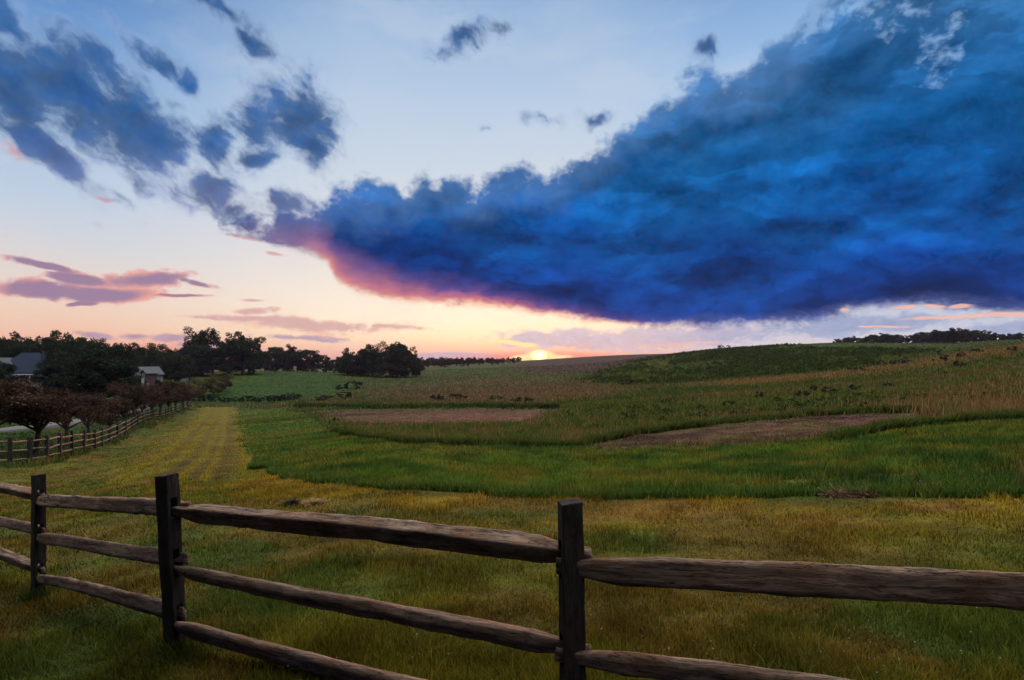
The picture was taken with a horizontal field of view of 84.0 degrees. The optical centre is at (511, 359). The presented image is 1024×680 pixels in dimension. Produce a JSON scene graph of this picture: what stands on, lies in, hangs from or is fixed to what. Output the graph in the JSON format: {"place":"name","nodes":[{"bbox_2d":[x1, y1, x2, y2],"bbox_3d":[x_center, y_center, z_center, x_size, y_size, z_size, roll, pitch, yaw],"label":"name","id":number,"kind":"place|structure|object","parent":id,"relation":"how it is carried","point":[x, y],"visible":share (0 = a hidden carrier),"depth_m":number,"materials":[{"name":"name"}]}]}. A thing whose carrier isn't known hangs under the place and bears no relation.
{"place":"outdoors","nodes":[
{"label":"outdoors","id":0,"kind":"place"},
{"bbox_2d":[0,406,150,431],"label":"road","id":1,"kind":"structure","parent":0,"point":[53,425],"depth_m":42.01,"materials":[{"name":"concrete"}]},
{"bbox_2d":[0,340,1023,679],"bbox_3d":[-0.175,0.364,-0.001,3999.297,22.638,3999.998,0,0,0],"label":"ground","id":2,"kind":"structure","parent":0,"point":[328,386],"depth_m":7.64,"materials":[{"name":"plant"}]},
{"bbox_2d":[0,362,28,383],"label":"dense tree","id":3,"kind":"object","parent":2,"relation":"on","point":[5,369],"visible":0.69,"depth_m":75.27,"materials":[{"name":"green plant"}]},
{"bbox_2d":[9,330,22,341],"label":"woodland tree","id":4,"kind":"object","parent":2,"relation":"on","point":[16,337],"visible":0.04,"depth_m":188.26,"materials":[{"name":"green plant"}]},
{"bbox_2d":[0,336,32,357],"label":"broadleaf tree","id":5,"kind":"object","parent":2,"relation":"on","point":[4,348],"visible":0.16,"depth_m":147.74,"materials":[{"name":"green plant"}]},
{"bbox_2d":[5,339,42,357],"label":"broadleaf tree","id":6,"kind":"object","parent":2,"relation":"on","point":[19,348],"visible":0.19,"depth_m":137.72,"materials":[{"name":"green plant"}]},
{"bbox_2d":[0,351,48,385],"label":"house","id":7,"kind":"structure","parent":2,"relation":"on","point":[25,363],"depth_m":117.48,"materials":[{"name":"white"}]},
{"bbox_2d":[0,378,57,424],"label":"crabapple tree","id":8,"kind":"object","parent":2,"relation":"on","point":[16,403],"visible":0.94,"depth_m":26.94,"materials":[{"name":"brown plant"}]},
{"bbox_2d":[0,377,78,453],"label":"crabapple tree","id":9,"kind":"object","parent":2,"relation":"on","point":[32,419],"visible":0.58,"depth_m":28.30,"materials":[{"name":"brown plant"}]},
{"bbox_2d":[32,364,69,393],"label":"dense tree","id":10,"kind":"object","parent":2,"relation":"on","point":[41,379],"visible":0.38,"depth_m":81.21,"materials":[{"name":"green plant"}]},
{"bbox_2d":[26,330,80,363],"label":"broadleaf tree","id":11,"kind":"object","parent":2,"relation":"on","point":[53,334],"visible":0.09,"depth_m":131.69,"materials":[{"name":"green plant"}]},
{"bbox_2d":[34,337,91,378],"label":"broadleaf tree","id":12,"kind":"object","parent":2,"relation":"on","point":[61,352],"visible":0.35,"depth_m":118.51,"materials":[{"name":"green plant"}]},
{"bbox_2d":[40,358,86,391],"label":"dense tree","id":13,"kind":"object","parent":2,"relation":"on","point":[66,366],"visible":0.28,"depth_m":82.03,"materials":[{"name":"green plant"}]},
{"bbox_2d":[62,332,76,340],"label":"woodland tree","id":14,"kind":"object","parent":2,"relation":"on","point":[67,336],"visible":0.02,"depth_m":159.37,"materials":[{"name":"green plant"}]},
{"bbox_2d":[41,387,107,445],"bbox_3d":[-26.326,3.547,33.679,3.387,4.010,3.764,0,0,36],"label":"crabapple tree","id":15,"kind":"object","parent":2,"relation":"on","point":[76,410],"visible":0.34,"depth_m":33.65,"materials":[{"name":"brown plant"}]},
{"bbox_2d":[48,348,125,397],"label":"dense tree","id":16,"kind":"object","parent":2,"relation":"on","point":[82,371],"visible":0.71,"depth_m":75.83,"materials":[{"name":"green plant"}]},
{"bbox_2d":[71,337,111,356],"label":"broadleaf tree","id":17,"kind":"object","parent":2,"relation":"on","point":[91,345],"visible":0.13,"depth_m":150.04,"materials":[{"name":"green plant"}]},
{"bbox_2d":[0,400,190,462],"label":"rail fence","id":18,"kind":"object","parent":2,"relation":"on","point":[29,441],"visible":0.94,"depth_m":29.09,"materials":[{"name":"brown wood"}]},
{"bbox_2d":[67,391,123,442],"bbox_3d":[-28.760,4.151,38.858,3.832,4.133,3.734,0,0,-26],"label":"crabapple tree","id":19,"kind":"object","parent":2,"relation":"on","point":[115,405],"visible":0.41,"depth_m":38.90,"materials":[{"name":"brown plant"}]},
{"bbox_2d":[76,359,139,400],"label":"dense tree","id":20,"kind":"object","parent":2,"relation":"on","point":[126,370],"visible":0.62,"depth_m":78.10,"materials":[{"name":"green plant"}]},
{"bbox_2d":[97,341,141,366],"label":"broadleaf tree","id":21,"kind":"object","parent":2,"relation":"on","point":[116,351],"visible":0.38,"depth_m":139.75,"materials":[{"name":"green plant"}]},
{"bbox_2d":[97,396,142,436],"bbox_3d":[-32.415,4.834,46.010,3.318,3.851,4.125,0,0,27],"label":"crabapple tree","id":22,"kind":"object","parent":2,"relation":"on","point":[127,407],"visible":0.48,"depth_m":46.21,"materials":[{"name":"brown plant"}]},
{"bbox_2d":[101,381,152,429],"bbox_3d":[-35.888,4.528,53.066,4.015,5.148,4.461,0,0,-42],"label":"crabapple tree","id":23,"kind":"object","parent":2,"relation":"on","point":[114,388],"visible":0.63,"depth_m":53.16,"materials":[{"name":"brown plant"}]},
{"bbox_2d":[126,342,145,375],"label":"broadleaf tree","id":24,"kind":"object","parent":2,"relation":"on","point":[139,349],"visible":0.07,"depth_m":165.05,"materials":[{"name":"green plant"}]},
{"bbox_2d":[127,375,147,386],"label":"dense tree","id":25,"kind":"object","parent":2,"relation":"on","point":[138,379],"visible":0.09,"depth_m":85.77,"materials":[{"name":"green plant"}]},
{"bbox_2d":[114,381,164,422],"bbox_3d":[-38.858,4.775,58.786,5.184,5.138,5.053,0,0,-21],"label":"crabapple tree","id":26,"kind":"object","parent":2,"relation":"on","point":[158,392],"visible":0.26,"depth_m":59.05,"materials":[{"name":"brown plant"}]},
{"bbox_2d":[134,366,164,385],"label":"house","id":27,"kind":"structure","parent":2,"relation":"on","point":[149,375],"depth_m":132.90,"materials":[{"name":"white"}]},
{"bbox_2d":[135,383,169,419],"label":"crabapple tree","id":28,"kind":"object","parent":2,"relation":"on","point":[163,399],"visible":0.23,"depth_m":65.25,"materials":[{"name":"brown plant"}]},
{"bbox_2d":[137,349,174,369],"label":"woodland tree","id":29,"kind":"object","parent":2,"relation":"on","point":[149,358],"visible":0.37,"depth_m":155.32,"materials":[{"name":"green plant"}]},
{"bbox_2d":[137,380,177,417],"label":"crabapple tree","id":30,"kind":"object","parent":2,"relation":"on","point":[164,386],"visible":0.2,"depth_m":71.93,"materials":[{"name":"brown plant"}]},
{"bbox_2d":[143,343,174,354],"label":"broadleaf tree","id":31,"kind":"object","parent":2,"relation":"on","point":[152,346],"visible":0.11,"depth_m":176.00,"materials":[{"name":"green plant"}]},
{"bbox_2d":[150,354,184,380],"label":"broadleaf tree","id":32,"kind":"object","parent":2,"relation":"on","point":[165,365],"visible":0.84,"depth_m":148.97,"materials":[{"name":"green plant"}]},
{"bbox_2d":[157,388,177,416],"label":"crabapple tree","id":33,"kind":"object","parent":2,"relation":"on","point":[166,394],"visible":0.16,"depth_m":76.82,"materials":[{"name":"brown plant"}]},
{"bbox_2d":[164,387,181,414],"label":"crabapple tree","id":34,"kind":"object","parent":2,"relation":"on","point":[168,404],"visible":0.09,"depth_m":83.12,"materials":[{"name":"brown plant"}]},
{"bbox_2d":[172,356,191,381],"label":"broadleaf tree","id":35,"kind":"object","parent":2,"relation":"on","point":[187,375],"visible":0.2,"depth_m":160.77,"materials":[{"name":"green plant"}]},
{"bbox_2d":[173,383,191,411],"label":"crabapple tree","id":36,"kind":"object","parent":2,"relation":"on","point":[183,390],"visible":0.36,"depth_m":89.18,"materials":[{"name":"brown plant"}]},
{"bbox_2d":[162,379,203,400],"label":"yellowing tree","id":37,"kind":"object","parent":2,"relation":"on","point":[188,384],"visible":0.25,"depth_m":112.70,"materials":[{"name":"green plant"}]},
{"bbox_2d":[177,389,196,408],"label":"crabapple tree","id":38,"kind":"object","parent":2,"relation":"on","point":[190,394],"visible":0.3,"depth_m":95.89,"materials":[{"name":"brown plant"}]},
{"bbox_2d":[181,360,197,379],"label":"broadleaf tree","id":39,"kind":"object","parent":2,"relation":"on","point":[195,371],"visible":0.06,"depth_m":181.44,"materials":[{"name":"green plant"}]},
{"bbox_2d":[177,345,209,375],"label":"dense tree","id":40,"kind":"object","parent":2,"relation":"on","point":[187,350],"visible":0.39,"depth_m":193.89,"materials":[{"name":"green plant"}]},
{"bbox_2d":[187,384,206,399],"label":"yellowing tree","id":41,"kind":"object","parent":2,"relation":"on","point":[200,388],"visible":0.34,"depth_m":118.07,"materials":[{"name":"green plant"}]},
{"bbox_2d":[174,325,224,374],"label":"broadleaf tree","id":42,"kind":"object","parent":2,"relation":"on","point":[212,338],"visible":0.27,"depth_m":206.10,"materials":[{"name":"green plant"}]},
{"bbox_2d":[176,339,222,373],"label":"dense tree","id":43,"kind":"object","parent":2,"relation":"on","point":[195,342],"visible":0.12,"depth_m":204.31,"materials":[{"name":"green plant"}]},
{"bbox_2d":[190,345,231,376],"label":"dense tree","id":44,"kind":"object","parent":2,"relation":"on","point":[211,356],"visible":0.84,"depth_m":196.64,"materials":[{"name":"green plant"}]},
{"bbox_2d":[197,377,230,394],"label":"yellowing tree","id":45,"kind":"object","parent":2,"relation":"on","point":[220,384],"visible":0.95,"depth_m":131.30,"materials":[{"name":"green plant"}]},
{"bbox_2d":[210,374,234,391],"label":"yellowing tree","id":46,"kind":"object","parent":2,"relation":"on","point":[227,377],"visible":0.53,"depth_m":140.23,"materials":[{"name":"green plant"}]},
{"bbox_2d":[215,342,237,374],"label":"broadleaf tree","id":47,"kind":"object","parent":2,"relation":"on","point":[226,357],"visible":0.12,"depth_m":206.53,"materials":[{"name":"green plant"}]},
{"bbox_2d":[220,346,263,374],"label":"dense tree","id":48,"kind":"object","parent":2,"relation":"on","point":[241,361],"visible":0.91,"depth_m":201.06,"materials":[{"name":"green plant"}]},
{"bbox_2d":[221,331,266,374],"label":"broadleaf tree","id":49,"kind":"object","parent":2,"relation":"on","point":[242,344],"visible":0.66,"depth_m":203.83,"materials":[{"name":"green plant"}]},
{"bbox_2d":[255,349,275,370],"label":"woodland tree","id":50,"kind":"object","parent":2,"relation":"on","point":[268,359],"visible":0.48,"depth_m":260.95,"materials":[{"name":"green plant"}]},
{"bbox_2d":[263,347,291,370],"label":"woodland tree","id":51,"kind":"object","parent":2,"relation":"on","point":[277,367],"visible":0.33,"depth_m":266.36,"materials":[{"name":"green plant"}]},
{"bbox_2d":[272,344,304,370],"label":"woodland tree","id":52,"kind":"object","parent":2,"relation":"on","point":[285,359],"visible":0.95,"depth_m":262.91,"materials":[{"name":"green plant"}]},
{"bbox_2d":[279,495,303,506],"bbox_3d":[-3.803,2.473,9.798,0.587,0.283,0.442,0,0,0],"label":"grass heap","id":53,"kind":"object","parent":2,"relation":"on","point":[292,501],"depth_m":9.78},
{"bbox_2d":[281,393,301,399],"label":"shrub","id":54,"kind":"object","parent":2,"relation":"on","point":[293,396],"visible":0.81,"depth_m":121.75,"materials":[{"name":"green plant"}]},
{"bbox_2d":[287,347,307,370],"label":"woodland tree","id":55,"kind":"object","parent":2,"relation":"on","point":[291,367],"visible":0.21,"depth_m":270.51,"materials":[{"name":"green plant"}]},
{"bbox_2d":[296,349,321,371],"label":"woodland tree","id":56,"kind":"object","parent":2,"relation":"on","point":[313,360],"visible":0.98,"depth_m":265.94,"materials":[{"name":"green plant"}]},
{"bbox_2d":[301,496,328,506],"bbox_3d":[-3.318,2.398,9.615,0.586,0.297,0.489,0,0,0],"label":"grass heap","id":57,"kind":"object","parent":2,"relation":"on","point":[316,501],"depth_m":9.59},
{"bbox_2d":[308,350,333,371],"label":"woodland tree","id":58,"kind":"object","parent":2,"relation":"on","point":[326,364],"visible":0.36,"depth_m":274.75,"materials":[{"name":"green plant"}]},
{"bbox_2d":[314,395,333,400],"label":"shrub","id":59,"kind":"object","parent":2,"relation":"on","point":[322,396],"visible":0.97,"depth_m":111.28,"materials":[{"name":"green plant"}]},
{"bbox_2d":[319,358,334,371],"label":"woodland tree","id":60,"kind":"object","parent":2,"relation":"on","point":[328,368],"visible":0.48,"depth_m":319.08,"materials":[{"name":"green plant"}]},
{"bbox_2d":[331,360,338,371],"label":"woodland tree","id":61,"kind":"object","parent":2,"relation":"on","point":[334,362],"visible":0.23,"depth_m":330.32,"materials":[{"name":"green plant"}]},
{"bbox_2d":[336,392,351,396],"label":"shrub","id":62,"kind":"object","parent":2,"relation":"on","point":[347,394],"visible":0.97,"depth_m":117.59,"materials":[{"name":"green plant"}]},
{"bbox_2d":[335,347,354,373],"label":"broadleaf tree","id":63,"kind":"object","parent":2,"relation":"on","point":[345,352],"visible":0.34,"depth_m":225.26,"materials":[{"name":"green plant"}]},
{"bbox_2d":[335,354,370,375],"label":"dense tree","id":64,"kind":"object","parent":2,"relation":"on","point":[345,365],"visible":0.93,"depth_m":217.41,"materials":[{"name":"green plant"}]},
{"bbox_2d":[343,381,362,388],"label":"shrub","id":65,"kind":"object","parent":2,"relation":"on","point":[355,383],"visible":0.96,"depth_m":151.74,"materials":[{"name":"green plant"}]},
{"bbox_2d":[352,351,382,375],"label":"dense tree","id":66,"kind":"object","parent":2,"relation":"on","point":[375,357],"visible":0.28,"depth_m":219.13,"materials":[{"name":"green plant"}]},
{"bbox_2d":[354,343,384,376],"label":"broadleaf tree","id":67,"kind":"object","parent":2,"relation":"on","point":[368,348],"visible":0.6,"depth_m":219.32,"materials":[{"name":"green plant"}]},
{"bbox_2d":[359,355,398,376],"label":"dense tree","id":68,"kind":"object","parent":2,"relation":"on","point":[381,365],"visible":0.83,"depth_m":217.27,"materials":[{"name":"green plant"}]},
{"bbox_2d":[380,340,403,375],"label":"broadleaf tree","id":69,"kind":"object","parent":2,"relation":"on","point":[388,349],"visible":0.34,"depth_m":224.29,"materials":[{"name":"green plant"}]},
{"bbox_2d":[385,344,416,376],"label":"dense tree","id":70,"kind":"object","parent":2,"relation":"on","point":[404,346],"visible":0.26,"depth_m":221.47,"materials":[{"name":"green plant"}]},
{"bbox_2d":[386,354,418,376],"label":"dense tree","id":71,"kind":"object","parent":2,"relation":"on","point":[403,370],"visible":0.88,"depth_m":217.68,"materials":[{"name":"green plant"}]},
{"bbox_2d":[393,346,417,376],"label":"broadleaf tree","id":72,"kind":"object","parent":2,"relation":"on","point":[403,354],"visible":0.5,"depth_m":221.51,"materials":[{"name":"green plant"}]},
{"bbox_2d":[409,354,425,375],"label":"broadleaf tree","id":73,"kind":"object","parent":2,"relation":"on","point":[418,371],"visible":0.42,"depth_m":227.10,"materials":[{"name":"green plant"}]},
{"bbox_2d":[425,359,433,366],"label":"woodland tree","id":74,"kind":"object","parent":2,"relation":"on","point":[429,363],"visible":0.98,"depth_m":372.25,"materials":[{"name":"green plant"}]},
{"bbox_2d":[430,394,444,400],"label":"shrub","id":75,"kind":"object","parent":2,"relation":"on","point":[438,397],"visible":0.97,"depth_m":91.82,"materials":[{"name":"green plant"}]},
{"bbox_2d":[440,357,451,366],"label":"woodland tree","id":76,"kind":"object","parent":2,"relation":"on","point":[445,362],"visible":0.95,"depth_m":349.16,"materials":[{"name":"green plant"}]},
{"bbox_2d":[450,393,467,398],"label":"shrub","id":77,"kind":"object","parent":2,"relation":"on","point":[460,396],"visible":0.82,"depth_m":93.91,"materials":[{"name":"green plant"}]},
{"bbox_2d":[455,357,466,365],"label":"woodland tree","id":78,"kind":"object","parent":2,"relation":"on","point":[462,361],"visible":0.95,"depth_m":355.09,"materials":[{"name":"green plant"}]},
{"bbox_2d":[0,407,1023,679],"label":"mown grass","id":79,"kind":"structure","parent":2,"relation":"on","point":[798,651],"depth_m":4.56,"materials":[{"name":"plant"}]},
{"bbox_2d":[0,473,1023,679],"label":"split rail fence","id":80,"kind":"object","parent":2,"relation":"on","point":[568,553],"visible":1,"depth_m":2.73,"materials":[{"name":"brown wood"}]},
{"bbox_2d":[0,339,1023,500],"bbox_3d":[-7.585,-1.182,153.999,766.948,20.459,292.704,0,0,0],"label":"meadow grass","id":81,"kind":"structure","parent":2,"relation":"on","point":[546,430],"depth_m":46.38,"materials":[{"name":"plant"}]},
{"bbox_2d":[510,397,534,402],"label":"shrub","id":82,"kind":"object","parent":2,"relation":"on","point":[525,399],"visible":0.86,"depth_m":77.74,"materials":[{"name":"green plant"}]},
{"bbox_2d":[47,494,1000,672],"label":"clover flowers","id":83,"kind":"object","parent":2,"relation":"on","point":[693,640],"visible":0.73,"depth_m":3.49,"materials":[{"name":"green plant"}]},
{"bbox_2d":[189,343,1023,428],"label":"hillside weeds","id":84,"kind":"object","parent":2,"relation":"on","point":[762,353],"visible":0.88,"depth_m":135.33,"materials":[{"name":"green plant"}]},
{"bbox_2d":[197,342,1023,500],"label":"tall green grass","id":85,"kind":"structure","parent":2,"relation":"on","point":[557,477],"depth_m":13.07,"materials":[{"name":"plant"}]},
{"bbox_2d":[793,390,809,396],"bbox_3d":[23.980,2.922,46.994,1.350,0.731,1.281,0,0,21],"label":"shrub","id":86,"kind":"object","parent":2,"relation":"on","point":[806,393],"visible":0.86,"depth_m":46.84,"materials":[{"name":"green plant"}]},
{"bbox_2d":[817,485,860,498],"bbox_3d":[4.975,2.030,8.600,0.881,0.281,0.592,0,0,0],"label":"grass heap","id":87,"kind":"object","parent":2,"relation":"on","point":[843,492],"depth_m":8.53,"materials":[{"name":"plant"}]},
{"bbox_2d":[841,337,854,342],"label":"woodland tree","id":88,"kind":"object","parent":2,"relation":"on","point":[847,339],"visible":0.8,"depth_m":324.75,"materials":[{"name":"green plant"}]},
{"bbox_2d":[850,486,882,498],"bbox_3d":[5.285,2.019,8.499,0.620,0.304,0.519,0,0,0],"label":"grass heap","id":89,"kind":"object","parent":2,"relation":"on","point":[865,493],"depth_m":8.43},
{"bbox_2d":[863,334,885,342],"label":"woodland tree","id":90,"kind":"object","parent":2,"relation":"on","point":[874,338],"visible":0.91,"depth_m":319.71,"materials":[{"name":"green plant"}]},
{"bbox_2d":[871,333,890,342],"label":"woodland tree","id":91,"kind":"object","parent":2,"relation":"on","point":[883,335],"visible":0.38,"depth_m":323.35,"materials":[{"name":"green plant"}]},
{"bbox_2d":[888,334,903,342],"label":"woodland tree","id":92,"kind":"object","parent":2,"relation":"on","point":[895,336],"visible":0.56,"depth_m":329.06,"materials":[{"name":"green plant"}]},
{"bbox_2d":[895,335,913,342],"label":"woodland tree","id":93,"kind":"object","parent":2,"relation":"on","point":[907,339],"visible":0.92,"depth_m":305.08,"materials":[{"name":"green plant"}]},
{"bbox_2d":[909,334,922,342],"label":"woodland tree","id":94,"kind":"object","parent":2,"relation":"on","point":[916,339],"visible":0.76,"depth_m":328.57,"materials":[{"name":"green plant"}]},
{"bbox_2d":[914,332,936,342],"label":"woodland tree","id":95,"kind":"object","parent":2,"relation":"on","point":[922,333],"visible":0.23,"depth_m":335.62,"materials":[{"name":"green plant"}]},
{"bbox_2d":[918,331,941,342],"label":"woodland tree","id":96,"kind":"object","parent":2,"relation":"on","point":[924,338],"visible":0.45,"depth_m":321.03,"materials":[{"name":"green plant"}]},
{"bbox_2d":[928,329,950,342],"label":"woodland tree","id":97,"kind":"object","parent":2,"relation":"on","point":[936,336],"visible":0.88,"depth_m":306.36,"materials":[{"name":"green plant"}]},
{"bbox_2d":[946,327,960,343],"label":"dense tree","id":98,"kind":"object","parent":2,"relation":"on","point":[953,334],"visible":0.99,"depth_m":235.13,"materials":[{"name":"green plant"}]},
{"bbox_2d":[941,328,971,341],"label":"woodland tree","id":99,"kind":"object","parent":2,"relation":"on","point":[961,332],"visible":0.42,"depth_m":310.53,"materials":[{"name":"green plant"}]},
{"bbox_2d":[956,329,977,341],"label":"woodland tree","id":100,"kind":"object","parent":2,"relation":"on","point":[971,335],"visible":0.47,"depth_m":314.84,"materials":[{"name":"green plant"}]},
{"bbox_2d":[967,330,985,341],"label":"woodland tree","id":101,"kind":"object","parent":2,"relation":"on","point":[976,332],"visible":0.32,"depth_m":333.37,"materials":[{"name":"green plant"}]},
{"bbox_2d":[970,330,999,341],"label":"woodland tree","id":102,"kind":"object","parent":2,"relation":"on","point":[984,337],"visible":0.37,"depth_m":331.57,"materials":[{"name":"green plant"}]},
{"bbox_2d":[982,332,998,340],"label":"woodland tree","id":103,"kind":"object","parent":2,"relation":"on","point":[993,336],"visible":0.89,"depth_m":308.29,"materials":[{"name":"green plant"}]},
{"bbox_2d":[999,333,1015,339],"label":"woodland tree","id":104,"kind":"object","parent":2,"relation":"on","point":[1008,336],"visible":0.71,"depth_m":310.48,"materials":[{"name":"green plant"}]},
{"bbox_2d":[1007,332,1023,338],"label":"woodland tree","id":105,"kind":"object","parent":2,"relation":"on","point":[1018,335],"visible":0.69,"depth_m":312.80,"materials":[{"name":"green plant"}]},
{"bbox_2d":[0,0,1023,362],"label":"sky","id":106,"kind":"structure","parent":0,"point":[525,179],"materials":[{"name":"blue"}]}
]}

